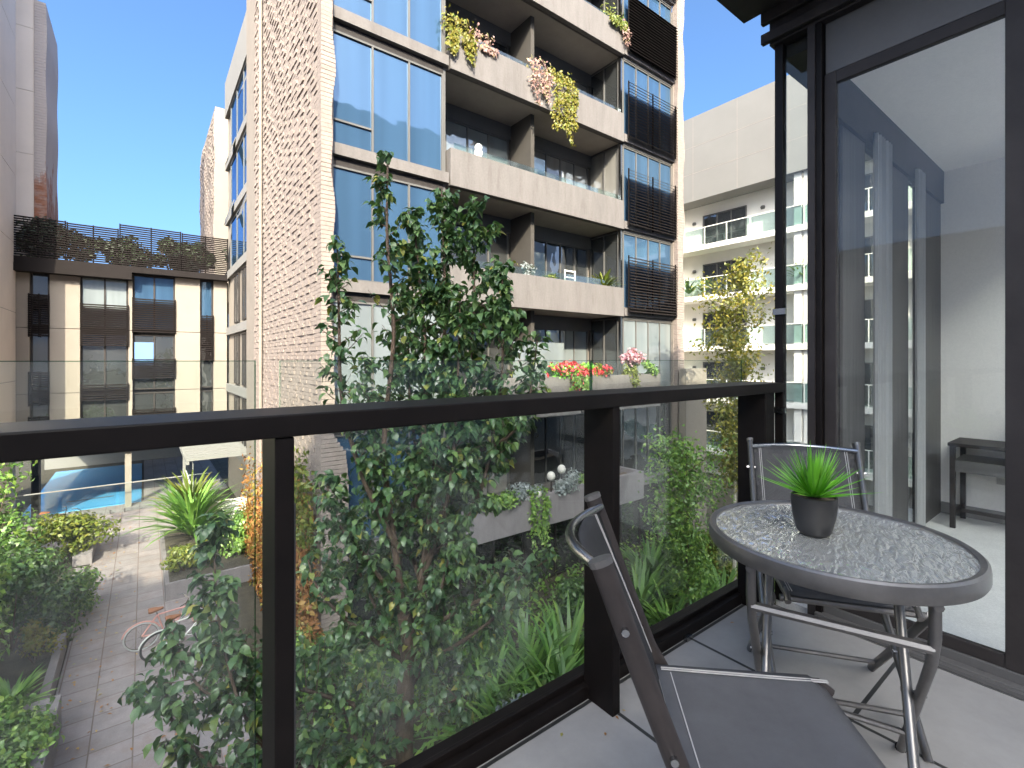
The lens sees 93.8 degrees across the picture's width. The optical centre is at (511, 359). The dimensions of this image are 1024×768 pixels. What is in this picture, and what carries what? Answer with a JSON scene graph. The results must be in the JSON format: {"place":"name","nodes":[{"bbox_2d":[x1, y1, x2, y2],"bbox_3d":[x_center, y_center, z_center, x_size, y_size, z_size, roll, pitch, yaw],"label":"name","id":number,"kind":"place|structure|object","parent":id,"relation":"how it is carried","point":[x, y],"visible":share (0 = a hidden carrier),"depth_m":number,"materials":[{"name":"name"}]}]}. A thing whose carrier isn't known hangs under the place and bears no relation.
{"place":"outdoors","nodes":[
{"label":"outdoors","id":0,"kind":"place"},
{"bbox_2d":[23,463,141,517],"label":"pool water","id":1,"kind":"structure","parent":0,"point":[54,503],"depth_m":25.50,"materials":[{"name":"blue liquid"}]},
{"bbox_2d":[53,496,248,767],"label":"path","id":2,"kind":"structure","parent":0,"point":[131,563],"depth_m":11.07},
{"bbox_2d":[121,593,202,651],"bbox_3d":[-8.349,6.392,11.641,1.774,1.078,0.574,0,0,-41],"label":"bicycle","id":3,"kind":"object","parent":2,"relation":"on","point":[152,622],"visible":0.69,"depth_m":11.48,"materials":[{"name":"grey metal"}]},
{"bbox_2d":[179,442,245,488],"bbox_3d":[-13.496,5.385,21.598,2.300,3.070,5.700,0,0,-38],"label":"slatted pergola","id":4,"kind":"object","parent":2,"relation":"on","point":[208,451],"visible":0.54,"depth_m":20.41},
{"bbox_2d":[144,456,227,499],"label":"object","id":5,"kind":"structure","parent":0,"point":[160,467],"depth_m":29.17,"materials":[{"name":"glass"}]},
{"bbox_2d":[38,0,788,269],"label":"sky","id":6,"kind":"structure","parent":0,"point":[141,83],"materials":[{"name":"blue"}]},
{"bbox_2d":[0,456,872,767],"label":"ground","id":7,"kind":"structure","parent":0,"point":[12,666],"depth_m":13.12,"materials":[{"name":"soil"}]},
{"bbox_2d":[0,0,15,527],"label":"side building","id":8,"kind":"structure","parent":7,"relation":"on","point":[7,199],"depth_m":19.78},
{"bbox_2d":[0,536,19,660],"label":"garden shrub","id":9,"kind":"object","parent":7,"relation":"on","point":[5,574],"visible":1,"depth_m":9.59,"materials":[{"name":"green plant"}]},
{"bbox_2d":[0,460,45,563],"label":"garden shrub","id":10,"kind":"object","parent":7,"relation":"on","point":[21,533],"visible":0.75,"depth_m":15.36,"materials":[{"name":"green plant"}]},
{"bbox_2d":[0,665,63,706],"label":"yucca plant","id":11,"kind":"object","parent":7,"relation":"on","point":[18,687],"visible":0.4,"depth_m":8.98,"materials":[{"name":"green plant"}]},
{"bbox_2d":[0,692,64,767],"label":"garden planter","id":12,"kind":"object","parent":7,"relation":"on","point":[30,733],"visible":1,"depth_m":7.76,"materials":[{"name":"green plant"}]},
{"bbox_2d":[0,538,89,650],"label":"garden shrub","id":13,"kind":"object","parent":7,"relation":"on","point":[32,569],"visible":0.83,"depth_m":11.54,"materials":[{"name":"green plant"}]},
{"bbox_2d":[24,566,104,625],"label":"garden shrub","id":14,"kind":"object","parent":7,"relation":"on","point":[84,583],"visible":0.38,"depth_m":12.83,"materials":[{"name":"green plant"}]},
{"bbox_2d":[40,535,96,697],"bbox_3d":[-12.195,6.720,13.172,0.500,0.400,12.250,0,0,-38],"label":"garden planter","id":15,"kind":"object","parent":7,"relation":"on","point":[85,557],"visible":0.41,"depth_m":10.76,"materials":[{"name":"concrete"}]},
{"bbox_2d":[15,618,68,664],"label":"garden shrub","id":16,"kind":"object","parent":15,"relation":"in","point":[29,631],"visible":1,"depth_m":10.40,"materials":[{"name":"green plant"}]},
{"bbox_2d":[28,510,124,558],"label":"garden shrub","id":17,"kind":"object","parent":15,"relation":"in","point":[75,529],"visible":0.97,"depth_m":16.25,"materials":[{"name":"green plant"}]},
{"bbox_2d":[13,215,228,520],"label":"building","id":18,"kind":"structure","parent":7,"relation":"on","point":[71,310],"depth_m":23.17,"materials":[{"name":"paint"}]},
{"bbox_2d":[15,0,57,255],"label":"stained tower","id":19,"kind":"structure","parent":18,"relation":"on","point":[36,116],"depth_m":22.86,"materials":[{"name":"beige concrete"}]},
{"bbox_2d":[31,273,49,325],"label":"window","id":20,"kind":"structure","parent":18,"relation":"in","point":[40,283],"depth_m":21.68,"materials":[{"name":"grey glass"}]},
{"bbox_2d":[31,332,49,392],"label":"window","id":21,"kind":"structure","parent":18,"relation":"in","point":[40,346],"depth_m":21.68,"materials":[{"name":"grey glass"}]},
{"bbox_2d":[16,216,94,261],"bbox_3d":[-21.843,-5.564,22.901,3.110,2.603,1.503,0,0,-38],"label":"terrace tree","id":22,"kind":"object","parent":18,"relation":"on","point":[44,217],"visible":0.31,"depth_m":22.68,"materials":[{"name":"green plant"}]},
{"bbox_2d":[81,277,127,327],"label":"window","id":23,"kind":"structure","parent":18,"relation":"in","point":[93,291],"depth_m":23.01,"materials":[{"name":"white glass"}]},
{"bbox_2d":[81,333,127,389],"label":"window","id":24,"kind":"structure","parent":18,"relation":"in","point":[92,373],"depth_m":23.00,"materials":[{"name":"grey glass"}]},
{"bbox_2d":[81,393,127,417],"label":"window","id":25,"kind":"structure","parent":18,"relation":"in","point":[108,408],"depth_m":23.01,"materials":[{"name":"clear glass"}]},
{"bbox_2d":[133,274,174,329],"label":"window","id":26,"kind":"structure","parent":18,"relation":"in","point":[144,286],"depth_m":24.16,"materials":[{"name":"blue glass"}]},
{"bbox_2d":[133,334,174,389],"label":"window","id":27,"kind":"structure","parent":18,"relation":"in","point":[164,345],"depth_m":24.33,"materials":[{"name":"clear glass"}]},
{"bbox_2d":[133,391,174,413],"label":"window","id":28,"kind":"structure","parent":18,"relation":"in","point":[142,400],"depth_m":24.16,"materials":[{"name":"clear glass"}]},
{"bbox_2d":[200,280,212,330],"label":"window","id":29,"kind":"structure","parent":18,"relation":"in","point":[206,287],"depth_m":25.56,"materials":[{"name":"blue glass"}]},
{"bbox_2d":[200,336,212,387],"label":"window","id":30,"kind":"structure","parent":18,"relation":"in","point":[206,368],"depth_m":25.56,"materials":[{"name":"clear glass"}]},
{"bbox_2d":[199,106,227,282],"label":"tower","id":31,"kind":"structure","parent":18,"relation":"on","point":[213,211],"depth_m":31.11,"materials":[{"name":"brick"}]},
{"bbox_2d":[160,519,259,601],"bbox_3d":[-10.577,6.660,16.590,2.470,0.520,5.400,0,0,-38],"label":"garden planter","id":32,"kind":"object","parent":7,"relation":"on","point":[175,583],"visible":0.4,"depth_m":14.85,"materials":[{"name":"concrete"}]},
{"bbox_2d":[159,540,206,571],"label":"garden shrub","id":33,"kind":"object","parent":32,"relation":"in","point":[181,559],"visible":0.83,"depth_m":14.41,"materials":[{"name":"green plant"}]},
{"bbox_2d":[122,475,246,547],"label":"dracaena plant","id":34,"kind":"object","parent":32,"relation":"in","point":[189,510],"visible":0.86,"depth_m":16.63,"materials":[{"name":"green plant"}]},
{"bbox_2d":[139,468,241,512],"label":"dracaena plant","id":35,"kind":"object","parent":32,"relation":"in","point":[195,488],"visible":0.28,"depth_m":18.30,"materials":[{"name":"green plant"}]},
{"bbox_2d":[218,508,251,558],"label":"garden shrub","id":36,"kind":"object","parent":32,"relation":"in","point":[239,544],"visible":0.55,"depth_m":15.69,"materials":[{"name":"green plant"}]},
{"bbox_2d":[224,13,245,497],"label":"building wing","id":37,"kind":"structure","parent":7,"relation":"on","point":[235,116],"depth_m":23.27,"materials":[{"name":"concrete"}]},
{"bbox_2d":[231,63,245,146],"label":"window","id":38,"kind":"structure","parent":37,"relation":"in","point":[238,106],"depth_m":23.00,"materials":[{"name":"blue glass"}]},
{"bbox_2d":[231,131,245,203],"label":"window","id":39,"kind":"structure","parent":37,"relation":"in","point":[238,165],"depth_m":23.00,"materials":[{"name":"blue glass"}]},
{"bbox_2d":[231,201,245,266],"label":"window","id":40,"kind":"structure","parent":37,"relation":"in","point":[238,227],"depth_m":23.00,"materials":[{"name":"blue glass"}]},
{"bbox_2d":[117,150,561,767],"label":"pear tree","id":41,"kind":"object","parent":7,"relation":"on","point":[437,526],"visible":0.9,"depth_m":3.37,"materials":[{"name":"green plant"}]},
{"bbox_2d":[312,626,400,735],"bbox_3d":[-2.830,5.986,9.164,2.134,2.067,2.012,0,0,-38],"label":"courtyard bush","id":42,"kind":"object","parent":7,"relation":"on","point":[373,673],"visible":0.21,"depth_m":8.76,"materials":[{"name":"green plant"}]},
{"bbox_2d":[392,606,511,699],"bbox_3d":[-1.186,6.059,9.961,2.422,1.963,2.109,0,0,2],"label":"courtyard bush","id":43,"kind":"object","parent":7,"relation":"on","point":[459,631],"visible":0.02,"depth_m":9.56,"materials":[{"name":"green plant"}]},
{"bbox_2d":[246,0,706,654],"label":"apartment building","id":44,"kind":"structure","parent":7,"relation":"on","point":[350,88],"depth_m":14.57,"materials":[{"name":"brick"}]},
{"bbox_2d":[238,446,261,597],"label":"climbing ivy","id":45,"kind":"object","parent":44,"relation":"attached to","point":[249,510],"visible":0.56,"depth_m":15.09,"materials":[{"name":"orange plant"}]},
{"bbox_2d":[259,0,261,461],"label":"rain pipe","id":46,"kind":"object","parent":44,"relation":"attached to","point":[260,215],"visible":0.88,"depth_m":15.15,"materials":[{"name":"metal"}]},
{"bbox_2d":[256,452,324,649],"bbox_3d":[-5.651,4.706,11.924,0.627,4.769,5.544,0,0,-38],"label":"climbing ivy","id":47,"kind":"object","parent":44,"relation":"attached to","point":[307,610],"visible":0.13,"depth_m":10.27,"materials":[{"name":"orange plant"}]},
{"bbox_2d":[294,446,319,549],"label":"climbing ivy","id":48,"kind":"object","parent":44,"relation":"attached to","point":[300,536],"visible":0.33,"depth_m":10.04,"materials":[{"name":"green plant"}]},
{"bbox_2d":[333,301,442,403],"bbox_3d":[-2.902,-0.060,11.464,2.800,2.540,0.100,0,0,-38],"label":"window","id":49,"kind":"structure","parent":44,"relation":"in","point":[367,315],"depth_m":11.11,"materials":[{"name":"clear glass"}]},
{"bbox_2d":[333,164,442,286],"bbox_3d":[-2.902,-3.060,11.464,2.800,2.540,0.100,0,0,-38],"label":"window","id":50,"kind":"structure","parent":44,"relation":"in","point":[352,217],"depth_m":11.10,"materials":[{"name":"blue glass"}]},
{"bbox_2d":[333,29,442,170],"bbox_3d":[-2.902,-6.060,11.464,2.800,2.540,0.100,0,0,-38],"label":"window","id":51,"kind":"structure","parent":44,"relation":"in","point":[383,99],"depth_m":11.40,"materials":[{"name":"blue glass"}]},
{"bbox_2d":[333,0,442,51],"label":"window","id":52,"kind":"structure","parent":44,"relation":"in","point":[418,20],"depth_m":11.71,"materials":[{"name":"blue glass"}]},
{"bbox_2d":[334,426,442,540],"bbox_3d":[-2.902,2.940,11.464,2.800,2.540,0.100,0,0,-38],"label":"window","id":53,"kind":"structure","parent":44,"relation":"in","point":[344,442],"depth_m":10.97,"materials":[{"name":"blue glass"}]},
{"bbox_2d":[346,532,523,647],"bbox_3d":[-1.867,5.795,12.940,5.600,2.250,0.080,0,0,-38],"label":"window","id":54,"kind":"structure","parent":44,"relation":"in","point":[488,550],"depth_m":13.49,"materials":[{"name":"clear glass"}]},
{"bbox_2d":[440,4,478,67],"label":"trailing plant","id":55,"kind":"object","parent":44,"relation":"hanging from","point":[454,38],"visible":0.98,"depth_m":12.39,"materials":[{"name":"plant"}]},
{"bbox_2d":[445,222,508,268],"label":"window","id":56,"kind":"structure","parent":44,"relation":"in","point":[500,248],"depth_m":15.11,"materials":[{"name":"clear glass"}]},
{"bbox_2d":[445,118,508,164],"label":"window","id":57,"kind":"structure","parent":44,"relation":"in","point":[460,136],"depth_m":14.65,"materials":[{"name":"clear glass"}]},
{"bbox_2d":[446,325,508,378],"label":"window","id":58,"kind":"structure","parent":44,"relation":"in","point":[493,350],"depth_m":15.04,"materials":[{"name":"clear glass"}]},
{"bbox_2d":[513,342,563,377],"bbox_3d":[0.823,0.395,14.362,2.000,1.850,0.020,0,0,-38],"label":"privacy panel","id":59,"kind":"object","parent":44,"relation":"on","point":[555,351],"visible":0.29,"depth_m":14.50,"materials":[{"name":"grey glass"}]},
{"bbox_2d":[526,485,552,553],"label":"trailing plant","id":60,"kind":"object","parent":44,"relation":"hanging from","point":[544,513],"visible":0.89,"depth_m":12.92,"materials":[{"name":"green plant"}]},
{"bbox_2d":[525,54,554,105],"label":"trailing plant","id":61,"kind":"object","parent":44,"relation":"hanging from","point":[546,84],"visible":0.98,"depth_m":14.06,"materials":[{"name":"pink plant"}]},
{"bbox_2d":[534,413,583,484],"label":"window","id":62,"kind":"structure","parent":44,"relation":"in","point":[558,440],"depth_m":16.75,"materials":[{"name":"clear glass"}]},
{"bbox_2d":[534,328,587,364],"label":"window","id":63,"kind":"structure","parent":44,"relation":"in","point":[575,342],"depth_m":17.13,"materials":[{"name":"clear glass"}]},
{"bbox_2d":[534,238,587,282],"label":"window","id":64,"kind":"structure","parent":44,"relation":"in","point":[553,257],"depth_m":16.81,"materials":[{"name":"clear glass"}]},
{"bbox_2d":[534,149,587,189],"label":"window","id":65,"kind":"structure","parent":44,"relation":"in","point":[545,164],"depth_m":16.81,"materials":[{"name":"clear glass"}]},
{"bbox_2d":[548,66,579,146],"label":"trailing plant","id":66,"kind":"object","parent":44,"relation":"hanging from","point":[560,79],"visible":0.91,"depth_m":14.63,"materials":[{"name":"plant"}]},
{"bbox_2d":[552,467,580,495],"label":"planter plant","id":67,"kind":"object","parent":44,"relation":"on","point":[561,485],"visible":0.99,"depth_m":13.66,"materials":[{"name":"plant"}]},
{"bbox_2d":[544,359,602,378],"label":"geranium","id":68,"kind":"object","parent":44,"relation":"on","point":[563,368],"visible":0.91,"depth_m":13.59,"materials":[{"name":"red plant"}]},
{"bbox_2d":[531,483,657,581],"bbox_3d":[3.090,5.795,16.746,6.500,2.250,0.080,0,0,-38],"label":"window","id":69,"kind":"structure","parent":44,"relation":"in","point":[628,511],"depth_m":17.37,"materials":[{"name":"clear glass"}]},
{"bbox_2d":[590,317,617,374],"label":"window","id":70,"kind":"structure","parent":44,"relation":"in","point":[604,332],"depth_m":17.15,"materials":[{"name":"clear glass"}]},
{"bbox_2d":[590,231,617,286],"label":"window","id":71,"kind":"structure","parent":44,"relation":"in","point":[604,248],"depth_m":17.15,"materials":[{"name":"clear glass"}]},
{"bbox_2d":[590,145,617,198],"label":"window","id":72,"kind":"structure","parent":44,"relation":"in","point":[604,165],"depth_m":17.15,"materials":[{"name":"clear glass"}]},
{"bbox_2d":[590,59,617,110],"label":"window","id":73,"kind":"structure","parent":44,"relation":"in","point":[604,83],"depth_m":17.07,"materials":[{"name":"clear glass"}]},
{"bbox_2d":[619,347,645,387],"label":"hydrangea","id":74,"kind":"object","parent":44,"relation":"on","point":[631,368],"visible":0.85,"depth_m":15.40,"materials":[{"name":"pink plant"}]},
{"bbox_2d":[623,402,670,475],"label":"window","id":75,"kind":"structure","parent":44,"relation":"in","point":[636,421],"depth_m":17.34,"materials":[{"name":"clear glass"}]},
{"bbox_2d":[623,319,671,385],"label":"window","id":76,"kind":"structure","parent":44,"relation":"in","point":[651,338],"depth_m":17.63,"materials":[{"name":"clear glass"}]},
{"bbox_2d":[623,232,671,310],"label":"window","id":77,"kind":"structure","parent":44,"relation":"in","point":[639,247],"depth_m":17.41,"materials":[{"name":"blue glass"}]},
{"bbox_2d":[623,146,671,232],"bbox_3d":[4.950,-6.110,17.493,2.840,2.640,0.080,0,0,-38],"label":"window","id":78,"kind":"structure","parent":44,"relation":"in","point":[638,162],"depth_m":17.42,"materials":[{"name":"blue glass"}]},
{"bbox_2d":[623,59,671,152],"bbox_3d":[4.950,-9.110,17.493,2.840,2.640,0.080,0,0,-38],"label":"window","id":79,"kind":"structure","parent":44,"relation":"in","point":[631,73],"depth_m":17.45,"materials":[{"name":"blue glass"}]},
{"bbox_2d":[623,0,671,47],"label":"window","id":80,"kind":"structure","parent":44,"relation":"in","point":[657,6],"depth_m":17.78,"materials":[{"name":"blue glass"}]},
{"bbox_2d":[414,667,541,739],"bbox_3d":[-0.069,6.195,8.233,3.086,1.450,3.001,0,0,-19],"label":"strap lily","id":81,"kind":"object","parent":7,"relation":"on","point":[483,699],"visible":0.09,"depth_m":8.53,"materials":[{"name":"green plant"}]},
{"bbox_2d":[414,631,555,749],"bbox_3d":[-0.410,6.203,8.825,2.640,1.434,3.046,0,0,30],"label":"strap lily","id":82,"kind":"object","parent":7,"relation":"on","point":[470,670],"visible":0.19,"depth_m":9.20,"materials":[{"name":"green plant"}]},
{"bbox_2d":[438,642,583,742],"bbox_3d":[0.442,6.100,8.586,3.246,1.640,2.768,0,0,17],"label":"strap lily","id":83,"kind":"object","parent":7,"relation":"on","point":[570,664],"visible":0.1,"depth_m":8.90,"materials":[{"name":"green plant"}]},
{"bbox_2d":[247,517,775,767],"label":"ground cover","id":84,"kind":"object","parent":7,"relation":"on","point":[416,728],"visible":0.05,"depth_m":12.44,"materials":[{"name":"green plant"}]},
{"bbox_2d":[465,606,580,713],"bbox_3d":[0.048,6.111,9.639,2.882,1.618,2.859,0,0,-1],"label":"strap lily","id":85,"kind":"object","parent":7,"relation":"on","point":[539,650],"visible":0.27,"depth_m":10.03,"materials":[{"name":"green plant"}]},
{"bbox_2d":[472,605,583,711],"bbox_3d":[0.863,6.051,9.233,3.650,1.738,3.092,0,0,13],"label":"strap lily","id":86,"kind":"object","parent":7,"relation":"on","point":[537,662],"visible":0.23,"depth_m":9.65,"materials":[{"name":"green plant"}]},
{"bbox_2d":[507,594,583,667],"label":"strap lily","id":87,"kind":"object","parent":7,"relation":"on","point":[560,627],"visible":0.17,"depth_m":10.89,"materials":[{"name":"green plant"}]},
{"bbox_2d":[554,574,583,625],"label":"courtyard bush","id":88,"kind":"object","parent":7,"relation":"on","point":[574,589],"visible":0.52,"depth_m":12.22,"materials":[{"name":"green plant"}]},
{"bbox_2d":[583,551,694,626],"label":"grass plant","id":89,"kind":"object","parent":7,"relation":"on","point":[641,580],"visible":0.28,"depth_m":12.82,"materials":[{"name":"green plant"}]},
{"bbox_2d":[620,535,678,595],"bbox_3d":[3.955,6.070,14.237,2.977,1.500,2.990,0,0,-38],"label":"fan palm","id":90,"kind":"object","parent":7,"relation":"on","point":[653,558],"visible":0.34,"depth_m":14.56,"materials":[{"name":"green plant"}]},
{"bbox_2d":[639,577,701,624],"bbox_3d":[3.765,6.187,11.574,2.684,1.346,2.765,0,0,-38],"label":"fan palm","id":91,"kind":"object","parent":7,"relation":"on","point":[681,604],"visible":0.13,"depth_m":11.94,"materials":[{"name":"green plant"}]},
{"bbox_2d":[629,418,737,607],"bbox_3d":[4.301,4.153,12.509,3.007,5.536,2.574,0,0,-38],"label":"young tree","id":92,"kind":"object","parent":7,"relation":"on","point":[685,546],"visible":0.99,"depth_m":12.03,"materials":[{"name":"green plant"}]},
{"bbox_2d":[701,532,737,583],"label":"courtyard bush","id":93,"kind":"object","parent":7,"relation":"on","point":[723,561],"visible":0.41,"depth_m":14.79,"materials":[{"name":"green plant"}]},
{"bbox_2d":[682,242,774,579],"bbox_3d":[6.578,1.762,14.244,2.561,10.316,3.124,0,0,-38],"label":"birch tree","id":94,"kind":"object","parent":7,"relation":"on","point":[734,344],"visible":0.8,"depth_m":14.07,"materials":[{"name":"green plant"}]},
{"bbox_2d":[717,0,1023,700],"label":"home building","id":95,"kind":"structure","parent":7,"relation":"on","point":[935,114],"depth_m":2.73,"materials":[{"name":"white paint"}]},
{"bbox_2d":[477,604,1023,767],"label":"balcony floor","id":96,"kind":"structure","parent":95,"relation":"on","point":[967,723],"depth_m":1.65,"materials":[{"name":"tile"}]},
{"bbox_2d":[0,360,783,767],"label":"balcony balustrade","id":97,"kind":"object","parent":96,"relation":"on","point":[600,672],"visible":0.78,"depth_m":1.24,"materials":[{"name":"metal"}]},
{"bbox_2d":[565,491,885,767],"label":"folding chair","id":98,"kind":"object","parent":96,"relation":"on","point":[702,717],"visible":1,"depth_m":1.00,"materials":[{"name":"metal"}]},
{"bbox_2d":[746,437,933,762],"bbox_3d":[1.161,0.785,1.801,0.454,0.898,0.635,0,0,17],"label":"folding chair","id":99,"kind":"object","parent":96,"relation":"on","point":[766,455],"visible":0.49,"depth_m":1.91,"materials":[{"name":"metal"}]},
{"bbox_2d":[709,500,992,767],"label":"bistro table","id":100,"kind":"object","parent":96,"relation":"on","point":[897,563],"visible":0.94,"depth_m":1.24,"materials":[{"name":"glass"}]},
{"bbox_2d":[838,124,841,446],"bbox_3d":[1.724,-0.016,2.534,0.032,2.447,0.030,0,0,-38],"label":"window frame","id":101,"kind":"structure","parent":95,"relation":"in","point":[839,125],"depth_m":2.52,"materials":[{"name":"metal"}]},
{"bbox_2d":[873,132,925,525],"bbox_3d":[2.479,-0.055,3.044,1.040,2.490,0.028,0,0,-38],"label":"curtain","id":102,"kind":"object","parent":95,"relation":"hanging from","point":[882,317],"visible":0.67,"depth_m":2.84,"materials":[{"name":"fabric"}]},
{"bbox_2d":[913,187,914,521],"bbox_3d":[2.890,-0.016,3.430,0.032,2.447,0.030,0,0,-38],"label":"window frame","id":103,"kind":"structure","parent":95,"relation":"in","point":[913,187],"depth_m":3.43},
{"bbox_2d":[814,0,1023,699],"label":"sliding door","id":104,"kind":"structure","parent":95,"relation":"attached to","point":[995,669],"depth_m":1.80,"materials":[{"name":"black glass"}]},
{"bbox_2d":[947,437,1004,527],"bbox_3d":[3.627,0.901,3.150,0.390,0.613,1.080,0,0,-38],"label":"console desk","id":105,"kind":"object","parent":95,"relation":"on","point":[964,463],"visible":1,"depth_m":3.44,"materials":[{"name":"wood"}]},
{"bbox_2d":[680,75,911,508],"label":"balcony building","id":106,"kind":"structure","parent":0,"point":[729,186],"depth_m":26.47,"materials":[{"name":"white paint"}]},
{"bbox_2d":[703,205,746,244],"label":"window","id":107,"kind":"structure","parent":106,"relation":"in","point":[737,228],"depth_m":28.50,"materials":[{"name":"clear glass"}]},
{"bbox_2d":[703,258,746,294],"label":"window","id":108,"kind":"structure","parent":106,"relation":"in","point":[708,269],"depth_m":28.85,"materials":[{"name":"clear glass"}]},
{"bbox_2d":[759,442,881,537],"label":"potted grass","id":109,"kind":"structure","parent":0,"point":[814,504],"depth_m":1.35,"materials":[{"name":"plant"}]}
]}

